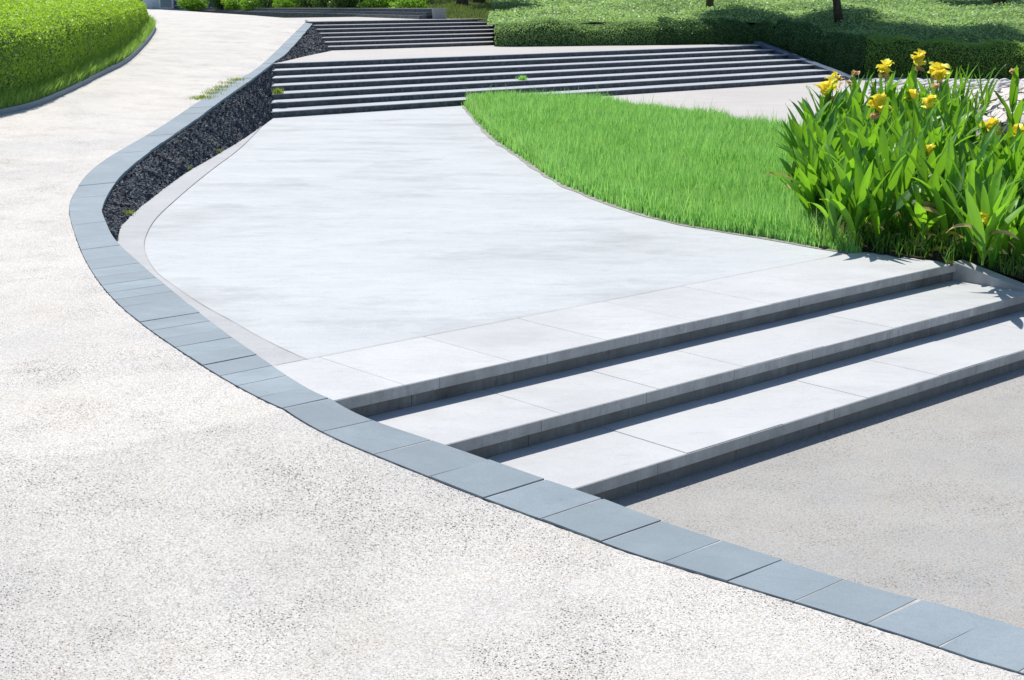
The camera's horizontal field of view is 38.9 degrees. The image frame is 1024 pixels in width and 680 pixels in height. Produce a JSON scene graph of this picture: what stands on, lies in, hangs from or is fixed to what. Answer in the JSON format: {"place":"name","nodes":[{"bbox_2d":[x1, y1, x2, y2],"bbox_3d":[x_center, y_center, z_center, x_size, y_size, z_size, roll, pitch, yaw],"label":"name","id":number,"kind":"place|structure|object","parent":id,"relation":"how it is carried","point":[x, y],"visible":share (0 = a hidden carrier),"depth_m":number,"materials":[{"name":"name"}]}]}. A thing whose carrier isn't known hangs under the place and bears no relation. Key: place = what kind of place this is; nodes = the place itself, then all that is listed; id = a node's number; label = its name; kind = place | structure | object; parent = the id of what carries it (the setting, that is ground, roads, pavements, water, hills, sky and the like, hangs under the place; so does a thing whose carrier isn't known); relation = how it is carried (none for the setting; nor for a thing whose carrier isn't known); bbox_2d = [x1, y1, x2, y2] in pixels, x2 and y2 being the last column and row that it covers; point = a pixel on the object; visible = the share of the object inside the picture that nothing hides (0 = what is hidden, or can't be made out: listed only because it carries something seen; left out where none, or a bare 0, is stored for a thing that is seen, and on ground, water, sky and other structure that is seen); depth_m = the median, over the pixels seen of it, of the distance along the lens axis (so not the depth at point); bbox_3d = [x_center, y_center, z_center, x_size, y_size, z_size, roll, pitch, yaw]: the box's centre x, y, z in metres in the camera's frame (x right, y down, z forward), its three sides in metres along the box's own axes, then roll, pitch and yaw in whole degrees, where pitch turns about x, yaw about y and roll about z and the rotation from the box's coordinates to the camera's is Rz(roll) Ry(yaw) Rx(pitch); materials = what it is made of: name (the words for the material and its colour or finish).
{"place":"outdoors","nodes":[
{"label":"outdoors","id":0,"kind":"place"},
{"bbox_2d":[0,13,156,108],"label":"verge grass","id":1,"kind":"structure","parent":0,"point":[83,71],"depth_m":28.01,"materials":[{"name":"green plant"}]},
{"bbox_2d":[104,71,272,208],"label":"embankment","id":2,"kind":"structure","parent":0,"point":[212,130],"depth_m":24.83,"materials":[{"name":"gravel"}]},
{"bbox_2d":[103,65,274,240],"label":"slate chippings","id":3,"kind":"object","parent":2,"relation":"on","point":[115,216],"visible":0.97,"depth_m":22.04,"materials":[{"name":"black gravel"}]},
{"bbox_2d":[117,128,306,365],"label":"pavement","id":4,"kind":"structure","parent":0,"point":[134,228],"depth_m":14.89,"materials":[{"name":"concrete"}]},
{"bbox_2d":[140,0,519,20],"bbox_3d":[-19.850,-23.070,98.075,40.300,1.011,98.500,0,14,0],"label":"hills","id":5,"kind":"structure","parent":0,"point":[461,13],"depth_m":52.88,"materials":[{"name":"green plant"}]},
{"bbox_2d":[143,0,189,10],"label":"garden booth","id":6,"kind":"object","parent":5,"relation":"on","point":[163,4],"visible":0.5,"depth_m":72.08,"materials":[{"name":"teal glass"}]},
{"bbox_2d":[357,0,397,7],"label":"shrub","id":7,"kind":"object","parent":5,"relation":"on","point":[376,3],"visible":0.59,"depth_m":56.14,"materials":[{"name":"green plant"}]},
{"bbox_2d":[389,0,429,7],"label":"shrub","id":8,"kind":"object","parent":5,"relation":"on","point":[411,3],"visible":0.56,"depth_m":54.19,"materials":[{"name":"green plant"}]},
{"bbox_2d":[327,0,363,7],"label":"shrub","id":9,"kind":"object","parent":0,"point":[348,4],"visible":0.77,"depth_m":58.61,"materials":[{"name":"green plant"}]},
{"bbox_2d":[291,17,417,20],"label":"pavement","id":10,"kind":"structure","parent":0,"point":[337,18],"depth_m":51.74,"materials":[{"name":"white concrete"}]},
{"bbox_2d":[144,105,852,358],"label":"pavement","id":11,"kind":"structure","parent":0,"point":[311,236],"depth_m":14.92,"materials":[{"name":"white concrete"}]},
{"bbox_2d":[0,9,1023,679],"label":"path","id":12,"kind":"structure","parent":0,"point":[168,511],"depth_m":7.43,"materials":[{"name":"beige concrete"}]},
{"bbox_2d":[0,0,148,93],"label":"clipped hedge","id":13,"kind":"object","parent":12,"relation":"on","point":[38,38],"visible":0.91,"depth_m":28.47,"materials":[{"name":"green plant"}]},
{"bbox_2d":[0,25,155,114],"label":"edging kerb","id":14,"kind":"structure","parent":12,"relation":"on","point":[40,101],"depth_m":27.39,"materials":[{"name":"grey stone"}]},
{"bbox_2d":[186,77,247,99],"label":"grass tuft","id":15,"kind":"object","parent":12,"relation":"on","point":[209,92],"visible":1,"depth_m":27.62,"materials":[{"name":"green plant"}]},
{"bbox_2d":[282,44,753,61],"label":"pavement","id":16,"kind":"structure","parent":0,"point":[400,52],"depth_m":41.54,"materials":[{"name":"white concrete"}]},
{"bbox_2d":[284,32,326,60],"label":"embankment","id":17,"kind":"structure","parent":16,"relation":"on","point":[308,46],"depth_m":40.42,"materials":[{"name":"gravel"}]},
{"bbox_2d":[274,24,330,62],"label":"slate chippings","id":18,"kind":"object","parent":17,"relation":"on","point":[299,52],"visible":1,"depth_m":40.37,"materials":[{"name":"black gravel"}]},
{"bbox_2d":[69,23,1023,674],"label":"stone kerb","id":19,"kind":"structure","parent":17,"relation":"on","point":[133,287],"depth_m":8.37,"materials":[{"name":"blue stone"}]},
{"bbox_2d":[305,19,494,49],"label":"dark steps","id":20,"kind":"structure","parent":16,"relation":"on","point":[367,34],"depth_m":45.88,"materials":[{"name":"stone"}]},
{"bbox_2d":[266,16,993,358],"bbox_3d":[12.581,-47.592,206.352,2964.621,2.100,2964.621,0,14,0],"label":"ground","id":21,"kind":"structure","parent":0,"point":[613,299],"depth_m":14.59,"materials":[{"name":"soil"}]},
{"bbox_2d":[176,0,209,11],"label":"shrub","id":22,"kind":"object","parent":21,"relation":"on","point":[192,5],"visible":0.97,"depth_m":69.41,"materials":[{"name":"green plant"}]},
{"bbox_2d":[194,8,445,20],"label":"retaining wall","id":23,"kind":"structure","parent":21,"relation":"on","point":[420,13],"depth_m":56.43,"materials":[{"name":"stone"}]},
{"bbox_2d":[269,45,843,117],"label":"dark steps","id":24,"kind":"structure","parent":21,"relation":"on","point":[337,86],"depth_m":36.54,"materials":[{"name":"stone"}]},
{"bbox_2d":[494,16,658,46],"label":"clipped hedge","id":25,"kind":"object","parent":21,"relation":"on","point":[545,31],"visible":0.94,"depth_m":44.97,"materials":[{"name":"green plant"}]},
{"bbox_2d":[274,251,1023,500],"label":"stone steps","id":26,"kind":"structure","parent":21,"relation":"on","point":[609,400],"depth_m":10.56,"materials":[{"name":"grey stone"}]},
{"bbox_2d":[952,260,1023,291],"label":"planter wall","id":27,"kind":"structure","parent":26,"relation":"on","point":[967,271],"depth_m":13.56,"materials":[{"name":"grey stone"}]},
{"bbox_2d":[657,16,773,45],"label":"clipped hedge","id":28,"kind":"object","parent":21,"relation":"on","point":[724,30],"visible":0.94,"depth_m":46.30,"materials":[{"name":"green plant"}]},
{"bbox_2d":[773,18,867,78],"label":"clipped hedge","id":29,"kind":"object","parent":21,"relation":"on","point":[842,51],"visible":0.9,"depth_m":44.48,"materials":[{"name":"green plant"}]},
{"bbox_2d":[862,33,1023,78],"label":"clipped hedge","id":30,"kind":"object","parent":21,"relation":"on","point":[898,51],"visible":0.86,"depth_m":42.69,"materials":[{"name":"green plant"}]},
{"bbox_2d":[964,86,1023,138],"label":"boulder","id":31,"kind":"object","parent":21,"relation":"on","point":[995,105],"visible":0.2,"depth_m":24.76,"materials":[{"name":"white stone"}]},
{"bbox_2d":[462,105,852,252],"bbox_3d":[0.425,-3.111,23.603,1.649,0.001,20.085,-3,14,-12],"label":"edging","id":32,"kind":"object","parent":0,"point":[577,191],"depth_m":17.30,"materials":[{"name":"grey concrete"}]},
{"bbox_2d":[487,0,1023,44],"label":"hills","id":33,"kind":"structure","parent":0,"point":[895,18],"depth_m":49.89,"materials":[{"name":"green plant"}]},
{"bbox_2d":[487,0,1023,45],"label":"ground cover","id":34,"kind":"object","parent":33,"relation":"on","point":[612,16],"visible":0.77,"depth_m":50.09,"materials":[{"name":"green plant"}]},
{"bbox_2d":[833,0,843,22],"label":"shade tree","id":35,"kind":"object","parent":33,"relation":"on","point":[837,10],"visible":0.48,"depth_m":49.06,"materials":[{"name":"brown plant"}]},
{"bbox_2d":[599,77,1010,124],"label":"pavement","id":36,"kind":"structure","parent":0,"point":[752,101],"depth_m":34.70,"materials":[{"name":"white concrete"}]},
{"bbox_2d":[754,41,857,79],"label":"sloping wall","id":37,"kind":"structure","parent":36,"relation":"on","point":[790,55],"depth_m":43.86,"materials":[{"name":"grey stone"}]},
{"bbox_2d":[868,78,1023,97],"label":"white pebbles","id":38,"kind":"object","parent":36,"relation":"on","point":[1003,83],"visible":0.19,"depth_m":39.00,"materials":[{"name":"white gravel"}]},
{"bbox_2d":[611,367,1023,628],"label":"pavement","id":39,"kind":"structure","parent":0,"point":[922,500],"depth_m":8.76,"materials":[{"name":"grey concrete"}]},
{"bbox_2d":[805,139,1023,279],"bbox_3d":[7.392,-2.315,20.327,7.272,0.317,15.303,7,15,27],"label":"ground","id":40,"kind":"structure","parent":0,"point":[936,255],"depth_m":14.03,"materials":[{"name":"green plant"}]},
{"bbox_2d":[788,159,831,219],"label":"canna plant","id":41,"kind":"object","parent":40,"relation":"on","point":[811,175],"visible":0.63,"depth_m":15.16,"materials":[{"name":"green plant"}]},
{"bbox_2d":[784,142,844,213],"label":"canna plant","id":42,"kind":"object","parent":40,"relation":"on","point":[825,182],"visible":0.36,"depth_m":15.09,"materials":[{"name":"green plant"}]},
{"bbox_2d":[792,105,847,178],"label":"canna plant","id":43,"kind":"object","parent":40,"relation":"on","point":[836,142],"visible":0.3,"depth_m":16.20,"materials":[{"name":"green plant"}]},
{"bbox_2d":[806,164,854,241],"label":"canna plant","id":44,"kind":"object","parent":40,"relation":"on","point":[834,214],"visible":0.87,"depth_m":14.31,"materials":[{"name":"green plant"}]},
{"bbox_2d":[799,131,886,224],"bbox_3d":[3.454,-1.627,14.960,0.669,1.086,0.946,-9,16,-32],"label":"canna plant","id":45,"kind":"object","parent":40,"relation":"on","point":[851,162],"visible":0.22,"depth_m":15.00,"materials":[{"name":"green plant"}]},
{"bbox_2d":[834,76,863,115],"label":"canna plant","id":46,"kind":"object","parent":40,"relation":"on","point":[845,105],"visible":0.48,"depth_m":19.95,"materials":[{"name":"green plant"}]},
{"bbox_2d":[832,105,868,156],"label":"canna plant","id":47,"kind":"object","parent":40,"relation":"on","point":[854,116],"visible":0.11,"depth_m":17.21,"materials":[{"name":"green plant"}]},
{"bbox_2d":[819,124,889,216],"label":"canna plant","id":48,"kind":"object","parent":40,"relation":"on","point":[848,151],"visible":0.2,"depth_m":14.73,"materials":[{"name":"green plant"}]},
{"bbox_2d":[835,96,873,134],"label":"canna plant","id":49,"kind":"object","parent":40,"relation":"on","point":[863,110],"visible":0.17,"depth_m":19.28,"materials":[{"name":"green plant"}]},
{"bbox_2d":[820,146,889,243],"bbox_3d":[3.342,-1.392,14.214,0.664,0.979,0.584,2,14,10],"label":"canna plant","id":50,"kind":"object","parent":40,"relation":"on","point":[863,179],"visible":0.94,"depth_m":14.27,"materials":[{"name":"green plant"}]},
{"bbox_2d":[852,188,884,243],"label":"canna plant","id":51,"kind":"object","parent":40,"relation":"on","point":[862,203],"visible":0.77,"depth_m":14.25,"materials":[{"name":"green plant"}]},
{"bbox_2d":[849,70,891,106],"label":"canna plant","id":52,"kind":"object","parent":40,"relation":"on","point":[859,96],"visible":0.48,"depth_m":21.02,"materials":[{"name":"green plant"}]},
{"bbox_2d":[849,92,893,148],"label":"canna plant","id":53,"kind":"object","parent":40,"relation":"on","point":[876,102],"visible":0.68,"depth_m":17.10,"materials":[{"name":"green plant"}]},
{"bbox_2d":[846,114,898,147],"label":"canna plant","id":54,"kind":"object","parent":40,"relation":"on","point":[858,124],"visible":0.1,"depth_m":17.05,"materials":[{"name":"green plant"}]},
{"bbox_2d":[841,123,920,230],"bbox_3d":[3.833,-1.667,14.985,0.826,1.154,0.933,0,14,0],"label":"canna plant","id":55,"kind":"object","parent":40,"relation":"on","point":[883,147],"visible":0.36,"depth_m":14.92,"materials":[{"name":"green plant"}]},
{"bbox_2d":[869,59,919,114],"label":"canna plant","id":56,"kind":"object","parent":40,"relation":"on","point":[883,67],"visible":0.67,"depth_m":20.91,"materials":[{"name":"green plant"}]},
{"bbox_2d":[862,138,931,241],"bbox_3d":[3.690,-1.470,14.368,0.837,1.060,0.569,-13,19,-43],"label":"canna plant","id":57,"kind":"object","parent":40,"relation":"on","point":[883,196],"visible":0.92,"depth_m":14.35,"materials":[{"name":"green plant"}]},
{"bbox_2d":[883,49,930,113],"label":"canna plant","id":58,"kind":"object","parent":40,"relation":"on","point":[918,58],"visible":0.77,"depth_m":21.48,"materials":[{"name":"green plant"}]},
{"bbox_2d":[874,121,942,233],"bbox_3d":[3.978,-1.633,14.761,0.817,1.191,0.775,0,14,0],"label":"canna plant","id":59,"kind":"object","parent":40,"relation":"on","point":[904,183],"visible":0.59,"depth_m":14.66,"materials":[{"name":"green plant"}]},
{"bbox_2d":[900,85,940,126],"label":"canna plant","id":60,"kind":"object","parent":40,"relation":"on","point":[912,93],"visible":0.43,"depth_m":18.16,"materials":[{"name":"green plant"}]},
{"bbox_2d":[881,115,959,163],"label":"canna plant","id":61,"kind":"object","parent":40,"relation":"on","point":[896,133],"visible":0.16,"depth_m":15.96,"materials":[{"name":"green plant"}]},
{"bbox_2d":[896,94,946,128],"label":"canna plant","id":62,"kind":"object","parent":40,"relation":"on","point":[928,100],"visible":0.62,"depth_m":17.60,"materials":[{"name":"green plant"}]},
{"bbox_2d":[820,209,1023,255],"bbox_3d":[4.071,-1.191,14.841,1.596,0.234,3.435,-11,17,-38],"label":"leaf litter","id":63,"kind":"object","parent":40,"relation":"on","point":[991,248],"visible":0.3,"depth_m":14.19,"materials":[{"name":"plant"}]},
{"bbox_2d":[912,181,945,249],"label":"canna plant","id":64,"kind":"object","parent":40,"relation":"on","point":[920,212],"visible":1,"depth_m":14.01,"materials":[{"name":"green plant"}]},
{"bbox_2d":[895,130,963,242],"bbox_3d":[4.068,-1.489,14.226,0.670,1.163,0.776,11,17,39],"label":"canna plant","id":65,"kind":"object","parent":40,"relation":"on","point":[939,169],"visible":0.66,"depth_m":14.18,"materials":[{"name":"green plant"}]},
{"bbox_2d":[909,124,957,183],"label":"canna plant","id":66,"kind":"object","parent":40,"relation":"on","point":[919,160],"visible":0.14,"depth_m":15.06,"materials":[{"name":"green plant"}]},
{"bbox_2d":[917,61,955,115],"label":"canna plant","id":67,"kind":"object","parent":40,"relation":"on","point":[937,66],"visible":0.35,"depth_m":20.25,"materials":[{"name":"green plant"}]},
{"bbox_2d":[894,135,983,201],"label":"canna plant","id":68,"kind":"object","parent":40,"relation":"on","point":[929,153],"visible":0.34,"depth_m":14.96,"materials":[{"name":"green plant"}]},
{"bbox_2d":[919,69,973,128],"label":"canna plant","id":69,"kind":"object","parent":40,"relation":"on","point":[939,75],"visible":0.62,"depth_m":19.50,"materials":[{"name":"green plant"}]},
{"bbox_2d":[920,94,979,140],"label":"canna plant","id":70,"kind":"object","parent":40,"relation":"on","point":[954,117],"visible":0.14,"depth_m":18.79,"materials":[{"name":"green plant"}]},
{"bbox_2d":[922,103,979,142],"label":"canna plant","id":71,"kind":"object","parent":40,"relation":"on","point":[957,119],"visible":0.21,"depth_m":17.71,"materials":[{"name":"green plant"}]},
{"bbox_2d":[908,132,998,246],"bbox_3d":[4.258,-1.486,14.196,0.915,1.168,0.688,0,14,0],"label":"canna plant","id":72,"kind":"object","parent":40,"relation":"on","point":[943,208],"visible":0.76,"depth_m":14.06,"materials":[{"name":"green plant"}]},
{"bbox_2d":[918,119,990,158],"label":"canna plant","id":73,"kind":"object","parent":40,"relation":"on","point":[933,137],"visible":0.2,"depth_m":15.64,"materials":[{"name":"green plant"}]},
{"bbox_2d":[936,104,981,167],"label":"canna plant","id":74,"kind":"object","parent":40,"relation":"on","point":[948,119],"visible":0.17,"depth_m":17.59,"materials":[{"name":"green plant"}]},
{"bbox_2d":[937,129,997,215],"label":"canna plant","id":75,"kind":"object","parent":40,"relation":"on","point":[981,154],"visible":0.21,"depth_m":14.58,"materials":[{"name":"green plant"}]},
{"bbox_2d":[950,96,987,139],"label":"canna plant","id":76,"kind":"object","parent":40,"relation":"on","point":[954,108],"visible":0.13,"depth_m":19.75,"materials":[{"name":"green plant"}]},
{"bbox_2d":[936,120,1007,179],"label":"canna plant","id":77,"kind":"object","parent":40,"relation":"on","point":[990,133],"visible":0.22,"depth_m":15.56,"materials":[{"name":"green plant"}]},
{"bbox_2d":[952,100,999,156],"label":"canna plant","id":78,"kind":"object","parent":40,"relation":"on","point":[972,124],"visible":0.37,"depth_m":19.58,"materials":[{"name":"green plant"}]},
{"bbox_2d":[957,65,995,109],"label":"canna plant","id":79,"kind":"object","parent":40,"relation":"on","point":[977,101],"visible":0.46,"depth_m":25.16,"materials":[{"name":"green plant"}]},
{"bbox_2d":[933,149,1020,257],"bbox_3d":[4.331,-1.235,13.784,0.608,1.225,0.834,-9,16,-32],"label":"canna plant","id":80,"kind":"object","parent":40,"relation":"on","point":[967,241],"visible":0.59,"depth_m":13.80,"materials":[{"name":"green plant"}]},
{"bbox_2d":[942,163,1023,264],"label":"canna plant","id":81,"kind":"object","parent":40,"relation":"on","point":[986,211],"visible":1,"depth_m":13.25,"materials":[{"name":"green plant"}]},
{"bbox_2d":[954,177,1019,270],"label":"canna plant","id":82,"kind":"object","parent":40,"relation":"on","point":[996,243],"visible":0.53,"depth_m":13.62,"materials":[{"name":"green plant"}]},
{"bbox_2d":[962,118,1014,152],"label":"canna plant","id":83,"kind":"object","parent":40,"relation":"on","point":[988,125],"visible":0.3,"depth_m":16.04,"materials":[{"name":"green plant"}]},
{"bbox_2d":[958,150,1022,193],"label":"canna plant","id":84,"kind":"object","parent":40,"relation":"on","point":[986,171],"visible":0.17,"depth_m":14.29,"materials":[{"name":"green plant"}]},
{"bbox_2d":[960,67,1021,113],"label":"canna plant","id":85,"kind":"object","parent":40,"relation":"on","point":[989,92],"visible":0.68,"depth_m":24.98,"materials":[{"name":"green plant"}]},
{"bbox_2d":[969,143,1023,184],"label":"canna plant","id":86,"kind":"object","parent":40,"relation":"on","point":[1003,156],"visible":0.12,"depth_m":14.53,"materials":[{"name":"green plant"}]},
{"bbox_2d":[984,141,1023,198],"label":"canna plant","id":87,"kind":"object","parent":40,"relation":"on","point":[1015,164],"visible":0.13,"depth_m":14.51,"materials":[{"name":"green plant"}]},
{"bbox_2d":[986,124,1023,196],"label":"canna plant","id":88,"kind":"object","parent":40,"relation":"on","point":[997,153],"visible":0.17,"depth_m":14.71,"materials":[{"name":"green plant"}]},
{"bbox_2d":[992,66,1023,127],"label":"canna plant","id":89,"kind":"object","parent":40,"relation":"on","point":[1015,117],"visible":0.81,"depth_m":22.16,"materials":[{"name":"green plant"}]},
{"bbox_2d":[997,120,1023,151],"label":"canna plant","id":90,"kind":"object","parent":40,"relation":"on","point":[1012,131],"visible":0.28,"depth_m":15.91,"materials":[{"name":"green plant"}]},
{"bbox_2d":[999,176,1022,254],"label":"canna plant","id":91,"kind":"object","parent":40,"relation":"on","point":[1007,238],"visible":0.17,"depth_m":13.97,"materials":[{"name":"green plant"}]},
{"bbox_2d":[1002,161,1023,220],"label":"canna plant","id":92,"kind":"object","parent":40,"relation":"on","point":[1005,175],"visible":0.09,"depth_m":14.39,"materials":[{"name":"green plant"}]},
{"bbox_2d":[1007,197,1023,258],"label":"canna plant","id":93,"kind":"object","parent":40,"relation":"on","point":[1017,231],"visible":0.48,"depth_m":13.86,"materials":[{"name":"green plant"}]},
{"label":"ground","id":94,"kind":"structure","parent":0,"visible":0},
{"bbox_2d":[461,85,861,252],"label":"lawn grass","id":95,"kind":"structure","parent":94,"relation":"on","point":[765,222],"depth_m":20.37,"materials":[{"name":"green plant"}]},
{"bbox_2d":[765,147,808,193],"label":"canna plant","id":96,"kind":"object","parent":94,"relation":"on","point":[789,169],"visible":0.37,"depth_m":16.87,"materials":[{"name":"green plant"}]},
{"bbox_2d":[783,98,832,153],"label":"canna plant","id":97,"kind":"object","parent":94,"relation":"on","point":[811,126],"visible":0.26,"depth_m":17.32,"materials":[{"name":"green plant"}]},
{"bbox_2d":[773,108,843,163],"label":"canna plant","id":98,"kind":"object","parent":94,"relation":"on","point":[802,135],"visible":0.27,"depth_m":17.18,"materials":[{"name":"green plant"}]},
{"bbox_2d":[775,137,844,216],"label":"canna plant","id":99,"kind":"object","parent":94,"relation":"on","point":[804,180],"visible":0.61,"depth_m":15.16,"materials":[{"name":"green plant"}]},
{"bbox_2d":[783,119,852,177],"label":"canna plant","id":100,"kind":"object","parent":94,"relation":"on","point":[802,156],"visible":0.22,"depth_m":16.16,"materials":[{"name":"green plant"}]},
{"bbox_2d":[801,92,849,146],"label":"canna plant","id":101,"kind":"object","parent":94,"relation":"on","point":[831,117],"visible":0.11,"depth_m":18.40,"materials":[{"name":"green plant"}]},
{"bbox_2d":[798,78,867,129],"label":"canna plant","id":102,"kind":"object","parent":94,"relation":"on","point":[827,88],"visible":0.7,"depth_m":19.08,"materials":[{"name":"green plant"}]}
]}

